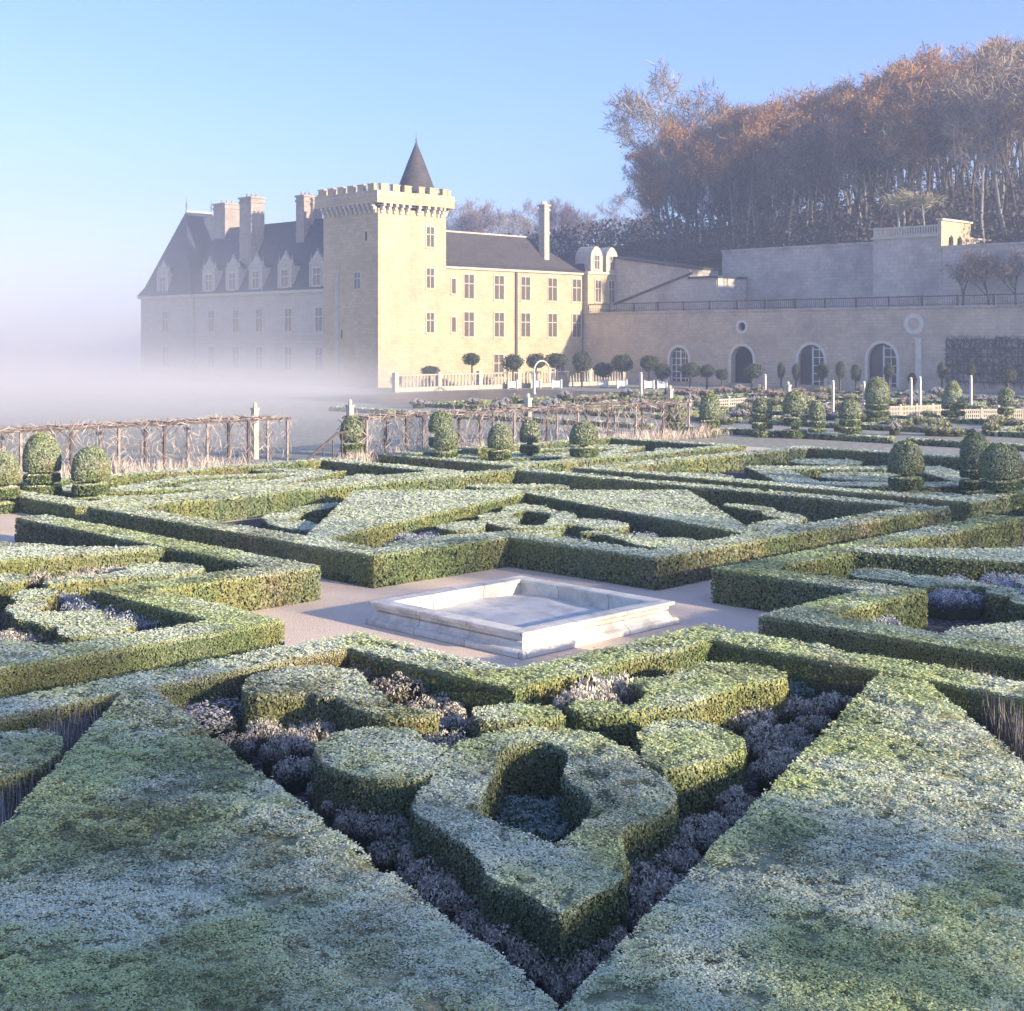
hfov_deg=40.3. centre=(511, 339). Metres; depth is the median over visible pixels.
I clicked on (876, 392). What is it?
topiary
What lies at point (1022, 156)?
bare tree
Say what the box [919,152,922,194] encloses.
bare tree
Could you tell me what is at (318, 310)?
window
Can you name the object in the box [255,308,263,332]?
window
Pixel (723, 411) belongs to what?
hedge
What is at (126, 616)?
frosted shrub
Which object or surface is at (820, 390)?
vegetable clump
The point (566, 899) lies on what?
heart hedge
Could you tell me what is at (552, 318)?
window
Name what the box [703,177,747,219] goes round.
bare tree
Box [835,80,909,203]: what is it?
bare tree
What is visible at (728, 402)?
fence
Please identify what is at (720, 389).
vegetable clump
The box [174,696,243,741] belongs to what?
santolina mound
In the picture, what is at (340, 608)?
gravel paths
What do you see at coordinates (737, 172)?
bare tree
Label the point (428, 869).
lavender mound
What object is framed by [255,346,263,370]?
window
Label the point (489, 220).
bare tree
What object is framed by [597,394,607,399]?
vegetable clump
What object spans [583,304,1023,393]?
terrace wall
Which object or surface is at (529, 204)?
bare tree
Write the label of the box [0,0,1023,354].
sky
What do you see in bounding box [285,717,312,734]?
lavender mound
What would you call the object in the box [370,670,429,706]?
brown shrub
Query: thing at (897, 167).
bare tree
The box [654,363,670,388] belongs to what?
boxed tree
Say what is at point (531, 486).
lobe hedge
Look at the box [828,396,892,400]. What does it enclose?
hedge
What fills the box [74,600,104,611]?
frosted shrub
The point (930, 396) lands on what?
vegetable clump
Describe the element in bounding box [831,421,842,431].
vegetable clump
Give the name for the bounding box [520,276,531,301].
window
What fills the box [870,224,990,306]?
bastion
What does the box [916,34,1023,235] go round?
bare tree
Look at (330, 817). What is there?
lavender mound
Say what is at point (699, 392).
vegetable clump
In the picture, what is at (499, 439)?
topiary
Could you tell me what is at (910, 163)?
bare tree
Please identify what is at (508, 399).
vegetable clump
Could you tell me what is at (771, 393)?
vegetable clump
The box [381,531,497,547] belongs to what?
scroll hedge
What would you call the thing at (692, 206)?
bare tree
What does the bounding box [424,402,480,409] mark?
hedge
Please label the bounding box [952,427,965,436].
vegetable clump
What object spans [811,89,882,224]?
bare tree
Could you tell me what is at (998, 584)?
frosted shrub
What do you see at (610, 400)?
hedge
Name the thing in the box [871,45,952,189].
bare tree
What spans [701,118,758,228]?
bare tree
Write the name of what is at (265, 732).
lavender mound
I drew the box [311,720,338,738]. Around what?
frosted shrub
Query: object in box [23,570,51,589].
frosted shrub
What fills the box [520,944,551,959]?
frosted shrub
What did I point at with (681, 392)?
vegetable clump
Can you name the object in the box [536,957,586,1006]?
frosted shrub
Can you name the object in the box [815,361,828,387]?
clipped bush
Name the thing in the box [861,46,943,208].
bare tree
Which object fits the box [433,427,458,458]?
topiary
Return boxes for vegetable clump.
[409,398,428,407]
[464,398,480,405]
[479,402,490,409]
[489,400,510,408]
[501,397,512,404]
[508,393,520,403]
[532,397,545,403]
[542,398,563,405]
[557,390,572,400]
[568,396,585,402]
[585,394,600,402]
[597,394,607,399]
[603,392,620,399]
[618,395,635,401]
[620,388,633,397]
[633,392,644,398]
[637,403,649,411]
[647,390,662,397]
[648,405,664,413]
[675,389,685,394]
[684,394,700,402]
[685,407,698,411]
[686,390,696,395]
[693,398,700,405]
[695,388,706,397]
[715,385,728,392]
[716,416,736,424]
[732,409,750,419]
[733,384,744,388]
[734,386,750,393]
[735,402,751,407]
[740,402,751,409]
[748,396,760,402]
[751,384,767,390]
[751,392,763,396]
[757,388,771,393]
[769,390,777,397]
[769,395,783,405]
[773,390,784,397]
[792,387,806,391]
[801,391,815,395]
[805,397,812,403]
[814,386,827,392]
[818,395,828,399]
[824,385,837,392]
[824,403,832,412]
[826,412,837,419]
[828,401,840,405]
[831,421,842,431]
[843,393,861,401]
[855,384,862,390]
[857,411,873,421]
[881,418,906,425]
[886,421,902,434]
[896,396,913,405]
[899,396,909,402]
[905,390,922,396]
[911,414,924,424]
[912,395,926,399]
[913,397,922,402]
[920,409,936,415]
[920,424,944,435]
[924,394,937,399]
[925,417,941,423]
[928,387,944,394]
[928,418,951,427]
[938,426,957,436]
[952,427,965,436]
[974,394,988,398]
[974,406,994,416]
[981,421,1000,435]
[983,417,1006,425]
[986,414,1006,420]
[987,396,997,403]
[1007,417,1023,425]
[1012,402,1023,406]
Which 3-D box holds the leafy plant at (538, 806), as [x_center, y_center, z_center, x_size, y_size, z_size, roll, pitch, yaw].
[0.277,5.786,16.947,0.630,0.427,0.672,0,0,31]
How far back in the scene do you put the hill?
210.73 m
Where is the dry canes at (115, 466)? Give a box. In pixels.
[21,452,256,479]
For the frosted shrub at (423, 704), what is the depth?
21.66 m
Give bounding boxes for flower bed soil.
[0,611,3,631]
[225,518,811,527]
[249,725,1020,883]
[712,465,988,480]
[917,545,1023,635]
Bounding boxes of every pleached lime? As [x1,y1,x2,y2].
[882,190,920,234]
[896,187,947,232]
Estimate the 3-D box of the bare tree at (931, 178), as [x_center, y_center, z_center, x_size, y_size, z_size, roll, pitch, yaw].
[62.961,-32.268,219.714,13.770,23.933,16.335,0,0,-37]
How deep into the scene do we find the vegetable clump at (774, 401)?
121.65 m
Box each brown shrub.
[217,731,260,767]
[349,663,374,685]
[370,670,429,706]
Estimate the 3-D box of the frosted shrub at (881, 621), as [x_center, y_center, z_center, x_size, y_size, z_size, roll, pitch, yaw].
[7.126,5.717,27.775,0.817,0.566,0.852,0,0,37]
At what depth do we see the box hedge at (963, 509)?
56.68 m
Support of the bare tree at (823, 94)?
on the hill
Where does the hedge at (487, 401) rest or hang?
on the ground
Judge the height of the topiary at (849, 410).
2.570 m
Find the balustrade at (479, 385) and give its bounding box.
[392,368,656,391]
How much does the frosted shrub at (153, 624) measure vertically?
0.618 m
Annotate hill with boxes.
[137,185,1023,339]
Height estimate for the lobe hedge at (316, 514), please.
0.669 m
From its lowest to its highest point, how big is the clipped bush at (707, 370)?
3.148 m
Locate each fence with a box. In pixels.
[689,396,765,406]
[889,403,947,416]
[961,407,1023,419]
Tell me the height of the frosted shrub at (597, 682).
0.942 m
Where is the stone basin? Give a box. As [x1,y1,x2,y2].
[364,575,678,659]
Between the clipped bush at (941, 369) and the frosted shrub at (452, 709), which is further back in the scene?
the clipped bush at (941, 369)
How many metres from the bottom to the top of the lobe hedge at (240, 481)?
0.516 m
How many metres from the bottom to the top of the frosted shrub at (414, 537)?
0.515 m
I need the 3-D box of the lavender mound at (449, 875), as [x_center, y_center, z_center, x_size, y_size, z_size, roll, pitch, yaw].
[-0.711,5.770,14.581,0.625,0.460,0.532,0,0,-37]
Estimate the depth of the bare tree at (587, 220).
367.79 m
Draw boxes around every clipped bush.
[679,362,700,387]
[699,364,715,388]
[715,369,727,387]
[742,362,762,386]
[777,361,785,389]
[792,363,800,387]
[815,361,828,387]
[835,361,845,391]
[851,364,861,390]
[883,362,894,390]
[907,372,916,389]
[937,361,946,387]
[965,364,975,375]
[999,364,1017,387]
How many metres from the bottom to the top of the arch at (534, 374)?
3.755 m
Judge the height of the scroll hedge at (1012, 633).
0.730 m
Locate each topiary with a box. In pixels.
[0,451,21,513]
[21,432,62,497]
[70,446,111,500]
[339,415,364,458]
[428,410,453,450]
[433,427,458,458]
[487,423,512,462]
[519,419,540,455]
[569,421,599,457]
[664,397,685,437]
[699,392,721,437]
[751,397,772,437]
[782,390,807,438]
[808,400,825,432]
[837,399,862,435]
[864,376,890,421]
[887,440,924,493]
[940,380,965,418]
[957,432,988,495]
[977,442,1023,516]
[997,387,1014,419]
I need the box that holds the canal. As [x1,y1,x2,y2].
[279,389,619,403]
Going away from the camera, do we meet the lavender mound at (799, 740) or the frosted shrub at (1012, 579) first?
the lavender mound at (799, 740)
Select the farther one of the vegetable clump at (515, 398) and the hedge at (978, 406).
the vegetable clump at (515, 398)
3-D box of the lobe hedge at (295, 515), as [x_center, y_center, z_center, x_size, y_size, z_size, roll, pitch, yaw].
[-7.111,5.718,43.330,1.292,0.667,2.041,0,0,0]
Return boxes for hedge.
[0,514,321,702]
[0,542,74,548]
[0,545,165,578]
[0,573,29,610]
[0,623,1023,747]
[0,637,57,655]
[0,686,558,1010]
[0,728,67,828]
[2,600,135,646]
[6,457,463,522]
[10,588,59,611]
[42,561,206,605]
[50,483,77,497]
[78,470,346,495]
[86,485,323,526]
[91,494,159,501]
[101,506,936,590]
[176,478,267,487]
[241,663,440,743]
[252,467,330,474]
[260,511,304,528]
[265,518,317,536]
[290,502,338,523]
[307,489,529,548]
[310,467,725,503]
[310,724,449,827]
[328,405,395,413]
[344,473,376,477]
[377,436,745,472]
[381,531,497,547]
[396,410,471,418]
[407,725,679,970]
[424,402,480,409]
[430,398,501,404]
[436,520,486,536]
[458,453,478,459]
[466,483,569,491]
[468,701,565,739]
[473,414,555,423]
[477,503,576,535]
[482,445,644,460]
[490,406,559,413]
[499,460,546,463]
[507,402,570,406]
[509,399,568,403]
[520,529,563,538]
[521,396,572,399]
[526,489,754,540]
[537,451,598,455]
[559,672,1023,1010]
[560,418,655,428]
[563,409,645,417]
[564,661,788,754]
[567,444,628,446]
[568,518,629,537]
[572,445,1023,522]
[574,401,626,404]
[578,393,622,396]
[579,530,697,549]
[581,399,621,402]
[582,406,634,410]
[634,717,748,829]
[649,398,683,402]
[651,413,742,422]
[653,408,732,415]
[654,447,677,450]
[660,424,755,435]
[673,472,733,477]
[684,392,743,394]
[701,395,744,400]
[702,393,746,396]
[710,514,1023,684]
[711,486,951,526]
[722,503,776,525]
[732,390,756,393]
[735,405,782,410]
[736,408,783,414]
[744,465,991,493]
[747,518,802,531]
[748,393,812,397]
[748,418,833,427]
[749,414,808,420]
[761,511,807,525]
[769,388,816,391]
[773,430,894,442]
[779,397,841,402]
[781,395,818,399]
[789,458,862,466]
[807,392,849,395]
[807,404,862,409]
[818,471,913,482]
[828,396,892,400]
[832,412,929,419]
[835,389,860,394]
[848,567,1019,622]
[851,546,1023,582]
[858,416,934,426]
[859,400,940,405]
[860,393,903,398]
[860,423,975,434]
[861,398,898,402]
[893,391,941,397]
[894,490,965,498]
[906,437,1023,450]
[912,398,986,403]
[941,396,1018,401]
[941,417,1010,425]
[944,620,1023,648]
[963,403,1023,410]
[964,401,991,405]
[972,394,1023,398]
[981,424,1023,433]
[986,430,1023,437]
[987,546,1023,550]
[992,399,1023,404]
[1007,594,1023,625]
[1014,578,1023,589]
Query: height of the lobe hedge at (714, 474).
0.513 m
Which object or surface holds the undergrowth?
on the hill
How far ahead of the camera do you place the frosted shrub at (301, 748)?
19.64 m
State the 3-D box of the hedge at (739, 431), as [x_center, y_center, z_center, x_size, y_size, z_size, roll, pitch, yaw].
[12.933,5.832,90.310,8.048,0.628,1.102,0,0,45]
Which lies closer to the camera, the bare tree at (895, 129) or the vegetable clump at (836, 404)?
the vegetable clump at (836, 404)
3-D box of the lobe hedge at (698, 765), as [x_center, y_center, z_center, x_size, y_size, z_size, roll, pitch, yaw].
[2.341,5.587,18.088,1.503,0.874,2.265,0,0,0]
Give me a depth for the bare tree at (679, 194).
264.94 m
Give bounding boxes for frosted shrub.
[0,628,19,638]
[0,635,28,642]
[12,633,40,643]
[15,629,34,638]
[22,635,53,646]
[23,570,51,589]
[57,590,81,611]
[59,597,93,611]
[61,570,89,576]
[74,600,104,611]
[78,566,109,574]
[98,566,122,574]
[100,605,124,618]
[110,610,143,631]
[113,617,137,630]
[115,609,136,618]
[130,613,153,632]
[142,619,164,632]
[280,731,319,764]
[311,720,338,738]
[390,532,409,541]
[393,531,417,540]
[397,536,416,541]
[405,694,442,712]
[407,535,428,539]
[421,532,437,537]
[424,723,468,748]
[425,692,452,709]
[435,701,467,730]
[439,712,474,744]
[503,939,538,982]
[513,946,552,996]
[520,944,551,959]
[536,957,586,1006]
[547,970,588,1010]
[552,686,579,725]
[558,677,593,707]
[561,949,602,987]
[570,684,600,702]
[578,671,615,698]
[585,939,619,972]
[590,681,622,704]
[593,669,624,697]
[596,925,632,953]
[607,669,637,704]
[641,531,659,538]
[870,618,890,626]
[874,612,901,626]
[924,588,962,619]
[927,588,967,620]
[932,585,966,595]
[947,573,971,580]
[951,588,984,619]
[978,577,1004,585]
[980,572,1012,583]
[992,579,1014,587]
[993,571,1022,581]
[1002,574,1023,583]
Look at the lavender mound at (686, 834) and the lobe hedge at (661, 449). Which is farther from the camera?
the lobe hedge at (661, 449)
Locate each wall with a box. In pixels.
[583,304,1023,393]
[682,261,721,275]
[721,242,872,309]
[941,242,1023,305]
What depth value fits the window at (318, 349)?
184.29 m
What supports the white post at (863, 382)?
on the ground
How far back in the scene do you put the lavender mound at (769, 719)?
20.96 m
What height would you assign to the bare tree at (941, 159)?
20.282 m
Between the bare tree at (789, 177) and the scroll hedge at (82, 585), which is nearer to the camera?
the scroll hedge at (82, 585)
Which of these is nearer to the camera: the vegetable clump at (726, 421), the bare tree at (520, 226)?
the vegetable clump at (726, 421)
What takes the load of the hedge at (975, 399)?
on the ground
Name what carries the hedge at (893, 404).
on the ground
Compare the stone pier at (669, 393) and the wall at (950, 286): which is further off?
the wall at (950, 286)
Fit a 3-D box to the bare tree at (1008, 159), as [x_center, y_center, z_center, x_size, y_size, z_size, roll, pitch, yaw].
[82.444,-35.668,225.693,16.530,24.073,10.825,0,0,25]
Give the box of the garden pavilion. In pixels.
[565,246,617,380]
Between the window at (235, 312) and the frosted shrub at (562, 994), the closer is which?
the frosted shrub at (562, 994)
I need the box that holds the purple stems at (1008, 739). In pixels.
[941,664,1023,766]
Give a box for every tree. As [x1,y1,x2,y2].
[421,365,440,385]
[446,206,476,230]
[446,213,469,231]
[447,196,486,230]
[450,214,491,232]
[458,203,502,233]
[461,353,480,384]
[470,198,510,233]
[501,354,524,388]
[504,196,538,235]
[504,219,536,237]
[507,217,551,248]
[520,224,549,250]
[526,353,545,387]
[532,196,582,252]
[535,218,577,253]
[544,352,568,387]
[547,198,582,245]
[549,226,582,255]
[557,206,594,243]
[570,211,615,246]
[571,349,592,386]
[572,210,615,246]
[592,361,613,387]
[596,190,648,238]
[598,53,693,236]
[608,219,645,244]
[610,354,633,387]
[620,161,666,231]
[621,107,699,237]
[621,140,675,234]
[621,166,667,256]
[630,137,675,234]
[630,212,672,238]
[633,211,657,241]
[634,158,674,238]
[636,187,673,217]
[640,354,660,388]
[641,76,730,231]
[645,122,715,228]
[648,148,703,247]
[652,116,714,238]
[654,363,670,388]
[656,131,729,257]
[656,143,683,227]
[663,130,721,243]
[667,169,687,219]
[667,189,707,232]
[673,135,729,230]
[673,138,719,235]
[673,168,704,231]
[674,198,700,225]
[677,188,712,214]
[684,113,737,217]
[685,102,737,227]
[691,183,720,226]
[698,186,732,223]
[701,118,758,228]
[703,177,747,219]
[705,106,739,225]
[706,125,771,248]
[708,139,751,242]
[708,170,730,225]
[709,181,747,218]
[712,174,748,219]
[721,91,788,247]
[721,135,792,243]
[722,101,789,232]
[725,90,792,232]
[738,104,820,237]
[747,105,830,237]
[747,145,774,223]
[753,130,827,245]
[754,170,775,224]
[760,105,808,223]
[768,100,786,212]
[770,80,822,224]
[770,110,829,221]
[774,113,811,225]
[780,86,840,214]
[780,185,805,209]
[783,110,870,243]
[784,180,820,210]
[789,125,838,240]
[792,71,855,209]
[797,85,856,231]
[797,111,867,235]
[798,87,841,214]
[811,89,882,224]
[812,97,882,228]
[815,92,851,222]
[825,113,873,223]
[825,117,883,218]
[827,77,872,188]
[831,82,872,209]
[834,80,899,231]
[835,75,892,220]
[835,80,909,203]
[851,93,936,235]
[852,87,934,222]
[852,171,893,200]
[855,167,896,197]
[856,57,965,207]
[857,67,891,201]
[857,161,881,202]
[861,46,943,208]
[864,98,937,233]
[867,150,893,200]
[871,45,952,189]
[872,55,939,210]
[872,154,894,197]
[877,37,943,178]
[881,80,954,225]
[883,144,908,189]
[892,52,993,217]
[893,153,931,189]
[897,51,971,214]
[899,75,1021,217]
[908,96,974,217]
[913,127,939,191]
[915,154,939,191]
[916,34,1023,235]
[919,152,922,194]
[920,44,1020,204]
[925,39,989,173]
[926,57,977,210]
[928,124,946,199]
[929,73,1013,210]
[929,75,1023,243]
[931,68,962,197]
[944,244,992,305]
[952,52,974,190]
[952,58,1023,215]
[953,36,1023,217]
[957,252,1007,304]
[961,61,1023,220]
[963,33,1023,195]
[963,63,990,200]
[964,90,1023,226]
[968,37,1023,135]
[973,137,984,189]
[983,242,1023,304]
[984,144,992,192]
[986,31,1023,196]
[1005,55,1015,189]
[1008,72,1023,106]
[1010,96,1023,122]
[1010,133,1020,184]
[1019,135,1023,185]
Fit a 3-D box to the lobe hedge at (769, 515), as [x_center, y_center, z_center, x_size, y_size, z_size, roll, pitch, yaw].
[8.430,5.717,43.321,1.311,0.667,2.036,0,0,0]
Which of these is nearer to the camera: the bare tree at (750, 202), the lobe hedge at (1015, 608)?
the lobe hedge at (1015, 608)
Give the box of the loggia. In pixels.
[936,218,972,305]
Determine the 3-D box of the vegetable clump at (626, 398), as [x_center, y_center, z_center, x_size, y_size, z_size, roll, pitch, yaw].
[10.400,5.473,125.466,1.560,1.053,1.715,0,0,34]
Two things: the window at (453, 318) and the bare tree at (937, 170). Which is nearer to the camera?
the window at (453, 318)
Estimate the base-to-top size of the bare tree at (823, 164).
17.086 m
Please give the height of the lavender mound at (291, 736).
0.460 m
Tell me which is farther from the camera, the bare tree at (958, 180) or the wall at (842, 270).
the bare tree at (958, 180)
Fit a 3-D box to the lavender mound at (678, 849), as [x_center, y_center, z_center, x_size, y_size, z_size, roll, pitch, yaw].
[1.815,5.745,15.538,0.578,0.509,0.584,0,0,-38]
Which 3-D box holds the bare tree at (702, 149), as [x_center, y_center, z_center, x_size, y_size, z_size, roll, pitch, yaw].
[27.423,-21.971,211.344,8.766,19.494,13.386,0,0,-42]
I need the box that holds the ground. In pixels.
[0,355,1023,475]
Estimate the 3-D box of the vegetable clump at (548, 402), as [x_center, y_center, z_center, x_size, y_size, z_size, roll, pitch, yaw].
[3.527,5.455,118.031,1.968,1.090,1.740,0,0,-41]
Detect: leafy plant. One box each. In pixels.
[492,793,535,823]
[494,809,547,833]
[512,798,561,822]
[517,823,567,844]
[523,811,574,844]
[541,795,567,819]
[787,680,815,707]
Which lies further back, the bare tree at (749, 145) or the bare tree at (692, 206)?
the bare tree at (692, 206)
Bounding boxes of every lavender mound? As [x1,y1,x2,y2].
[244,716,282,756]
[257,736,291,775]
[270,755,312,793]
[274,727,309,745]
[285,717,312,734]
[300,718,334,744]
[303,781,318,812]
[319,797,351,830]
[332,806,370,851]
[351,811,394,854]
[364,836,411,874]
[374,814,410,845]
[392,860,432,900]
[393,841,419,876]
[403,854,443,884]
[410,874,464,917]
[418,870,464,897]
[431,889,476,928]
[451,892,484,927]
[451,908,490,951]
[468,914,492,953]
[479,921,524,973]
[481,926,519,948]
[621,882,655,912]
[621,901,661,938]
[629,860,668,890]
[633,879,674,915]
[640,849,688,881]
[645,871,692,893]
[661,835,700,868]
[675,850,707,885]
[678,812,725,834]
[678,824,709,852]
[695,825,729,863]
[698,810,740,839]
[712,784,758,815]
[721,796,754,825]
[725,708,758,738]
[740,705,778,731]
[742,731,772,765]
[743,720,787,744]
[746,756,792,793]
[751,737,794,765]
[764,746,802,774]
[775,697,796,725]
[776,720,810,742]
[783,729,815,755]
[785,694,813,726]
[792,711,831,742]
[802,695,836,728]
[817,690,853,723]
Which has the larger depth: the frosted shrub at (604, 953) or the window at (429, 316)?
the window at (429, 316)
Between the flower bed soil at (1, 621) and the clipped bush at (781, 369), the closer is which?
the flower bed soil at (1, 621)
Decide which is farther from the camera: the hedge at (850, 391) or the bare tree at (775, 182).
the bare tree at (775, 182)
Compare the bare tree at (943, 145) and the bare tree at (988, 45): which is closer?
the bare tree at (943, 145)
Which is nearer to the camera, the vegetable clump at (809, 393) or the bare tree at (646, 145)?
the vegetable clump at (809, 393)
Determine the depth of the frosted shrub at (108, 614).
28.22 m
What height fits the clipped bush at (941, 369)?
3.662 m
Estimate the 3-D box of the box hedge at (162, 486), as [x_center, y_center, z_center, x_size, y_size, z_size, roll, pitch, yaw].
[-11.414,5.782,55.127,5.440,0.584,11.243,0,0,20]
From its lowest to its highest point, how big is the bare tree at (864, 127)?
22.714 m
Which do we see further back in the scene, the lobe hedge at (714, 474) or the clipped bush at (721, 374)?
the clipped bush at (721, 374)
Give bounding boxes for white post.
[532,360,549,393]
[640,372,641,393]
[764,374,765,389]
[831,380,834,411]
[862,381,865,407]
[910,377,911,405]
[918,376,921,404]
[969,375,972,404]
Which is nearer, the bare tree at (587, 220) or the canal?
the canal
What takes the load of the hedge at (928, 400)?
on the ground
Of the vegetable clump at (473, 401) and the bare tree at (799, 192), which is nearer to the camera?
the vegetable clump at (473, 401)
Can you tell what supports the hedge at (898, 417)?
on the ground
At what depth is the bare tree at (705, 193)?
230.96 m
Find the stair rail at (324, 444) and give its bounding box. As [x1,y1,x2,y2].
[307,430,349,458]
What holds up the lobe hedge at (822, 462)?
on the flower bed soil at (738, 474)
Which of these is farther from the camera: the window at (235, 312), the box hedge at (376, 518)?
the window at (235, 312)
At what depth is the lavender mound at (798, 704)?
21.56 m
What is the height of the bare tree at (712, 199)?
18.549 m
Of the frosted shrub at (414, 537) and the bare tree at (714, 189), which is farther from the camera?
the bare tree at (714, 189)
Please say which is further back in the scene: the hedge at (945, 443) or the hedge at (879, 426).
the hedge at (879, 426)
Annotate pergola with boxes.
[0,413,296,477]
[335,397,693,454]
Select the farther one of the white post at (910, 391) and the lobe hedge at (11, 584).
the white post at (910, 391)
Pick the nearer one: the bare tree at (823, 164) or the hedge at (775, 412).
the hedge at (775, 412)
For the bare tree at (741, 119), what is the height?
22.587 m
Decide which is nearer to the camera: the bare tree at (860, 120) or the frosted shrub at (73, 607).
the frosted shrub at (73, 607)
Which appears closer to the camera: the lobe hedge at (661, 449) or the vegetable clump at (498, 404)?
the lobe hedge at (661, 449)
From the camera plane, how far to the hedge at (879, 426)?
91.31 m
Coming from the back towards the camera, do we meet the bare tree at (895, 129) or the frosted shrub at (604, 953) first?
the bare tree at (895, 129)
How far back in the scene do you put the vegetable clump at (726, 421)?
98.86 m
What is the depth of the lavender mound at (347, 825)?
16.36 m
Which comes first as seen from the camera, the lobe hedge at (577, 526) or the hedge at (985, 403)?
the lobe hedge at (577, 526)
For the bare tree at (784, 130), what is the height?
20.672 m
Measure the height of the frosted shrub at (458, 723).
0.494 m
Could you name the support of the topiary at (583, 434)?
on the flower bed soil
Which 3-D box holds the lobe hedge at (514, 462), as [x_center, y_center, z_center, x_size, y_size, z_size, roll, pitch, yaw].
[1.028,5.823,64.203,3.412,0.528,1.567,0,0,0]
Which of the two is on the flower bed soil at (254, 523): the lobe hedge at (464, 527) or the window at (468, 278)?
the lobe hedge at (464, 527)
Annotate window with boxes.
[161,345,168,367]
[162,311,168,332]
[207,309,214,332]
[207,346,214,368]
[231,309,239,332]
[231,346,239,369]
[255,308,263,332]
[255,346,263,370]
[283,307,292,332]
[283,346,292,371]
[314,306,322,332]
[314,346,322,371]
[352,271,361,289]
[425,225,435,248]
[425,267,435,289]
[425,311,435,333]
[450,277,457,294]
[450,316,457,333]
[462,273,475,299]
[462,311,475,337]
[492,353,503,378]
[493,274,505,300]
[493,311,505,337]
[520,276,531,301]
[520,312,531,337]
[547,277,557,302]
[547,313,557,337]
[555,353,565,376]
[571,278,581,302]
[571,313,581,337]
[594,279,601,303]
[608,280,614,303]
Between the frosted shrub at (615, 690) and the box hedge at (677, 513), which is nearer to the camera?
the frosted shrub at (615, 690)
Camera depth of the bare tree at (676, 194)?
223.72 m
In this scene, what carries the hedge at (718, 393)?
on the ground
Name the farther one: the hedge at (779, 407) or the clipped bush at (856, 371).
the clipped bush at (856, 371)
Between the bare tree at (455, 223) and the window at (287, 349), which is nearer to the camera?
the window at (287, 349)
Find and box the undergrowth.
[504,155,1023,261]
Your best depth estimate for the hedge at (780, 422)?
98.08 m
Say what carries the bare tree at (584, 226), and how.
on the hill
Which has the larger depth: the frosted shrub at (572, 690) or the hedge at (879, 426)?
the hedge at (879, 426)
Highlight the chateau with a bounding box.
[137,138,584,387]
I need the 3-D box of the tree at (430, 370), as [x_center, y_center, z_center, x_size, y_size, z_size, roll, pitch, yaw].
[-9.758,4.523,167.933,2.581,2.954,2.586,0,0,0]
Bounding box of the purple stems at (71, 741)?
[0,667,148,830]
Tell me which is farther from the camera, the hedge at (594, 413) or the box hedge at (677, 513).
the hedge at (594, 413)
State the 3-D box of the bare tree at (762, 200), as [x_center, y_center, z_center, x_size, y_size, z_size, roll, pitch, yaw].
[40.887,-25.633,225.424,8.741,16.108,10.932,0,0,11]
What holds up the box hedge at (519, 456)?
on the flower bed soil
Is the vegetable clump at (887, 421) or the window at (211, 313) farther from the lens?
the window at (211, 313)
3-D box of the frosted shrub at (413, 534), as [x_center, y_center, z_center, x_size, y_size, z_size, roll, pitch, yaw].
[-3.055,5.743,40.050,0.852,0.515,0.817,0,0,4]
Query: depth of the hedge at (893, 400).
132.08 m
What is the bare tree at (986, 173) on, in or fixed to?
on the hill
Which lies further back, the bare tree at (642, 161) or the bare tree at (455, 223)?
the bare tree at (455, 223)
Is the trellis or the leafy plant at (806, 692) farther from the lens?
the trellis
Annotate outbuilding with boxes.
[613,256,746,311]
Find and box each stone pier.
[250,402,259,458]
[345,399,354,454]
[523,393,532,418]
[666,385,673,421]
[784,381,791,395]
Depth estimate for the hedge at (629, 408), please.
117.84 m
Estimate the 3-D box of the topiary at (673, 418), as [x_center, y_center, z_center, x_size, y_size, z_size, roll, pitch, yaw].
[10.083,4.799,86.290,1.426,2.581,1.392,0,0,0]
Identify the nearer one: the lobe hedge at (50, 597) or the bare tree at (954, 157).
the lobe hedge at (50, 597)
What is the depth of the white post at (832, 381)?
113.03 m
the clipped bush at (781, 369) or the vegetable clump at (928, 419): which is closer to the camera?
the vegetable clump at (928, 419)
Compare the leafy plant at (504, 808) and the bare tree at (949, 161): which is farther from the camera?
the bare tree at (949, 161)
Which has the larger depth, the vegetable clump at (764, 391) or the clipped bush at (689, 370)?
the clipped bush at (689, 370)
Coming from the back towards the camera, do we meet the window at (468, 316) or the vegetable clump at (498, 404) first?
the window at (468, 316)
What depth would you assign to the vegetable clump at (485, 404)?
117.45 m
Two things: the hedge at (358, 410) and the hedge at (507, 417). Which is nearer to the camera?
the hedge at (507, 417)
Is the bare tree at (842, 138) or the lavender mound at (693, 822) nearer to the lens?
the lavender mound at (693, 822)
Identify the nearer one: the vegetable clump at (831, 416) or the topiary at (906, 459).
the topiary at (906, 459)
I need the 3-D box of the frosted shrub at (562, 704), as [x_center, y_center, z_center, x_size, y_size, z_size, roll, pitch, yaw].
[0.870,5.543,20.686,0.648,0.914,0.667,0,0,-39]
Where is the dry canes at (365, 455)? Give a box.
[334,439,512,462]
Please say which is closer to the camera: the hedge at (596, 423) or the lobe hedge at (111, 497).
the lobe hedge at (111, 497)
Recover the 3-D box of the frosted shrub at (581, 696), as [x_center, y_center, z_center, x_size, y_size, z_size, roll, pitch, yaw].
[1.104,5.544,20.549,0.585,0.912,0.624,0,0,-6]
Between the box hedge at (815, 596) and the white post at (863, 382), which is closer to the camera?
the box hedge at (815, 596)
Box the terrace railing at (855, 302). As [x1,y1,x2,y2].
[588,293,1023,311]
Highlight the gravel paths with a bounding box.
[0,445,1023,672]
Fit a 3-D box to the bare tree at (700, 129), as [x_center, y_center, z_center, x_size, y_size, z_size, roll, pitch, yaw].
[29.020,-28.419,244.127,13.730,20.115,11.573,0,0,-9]
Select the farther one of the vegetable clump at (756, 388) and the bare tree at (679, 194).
the bare tree at (679, 194)
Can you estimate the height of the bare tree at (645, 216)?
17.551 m
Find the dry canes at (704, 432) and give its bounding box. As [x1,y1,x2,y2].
[567,423,731,440]
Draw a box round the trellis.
[943,333,1023,388]

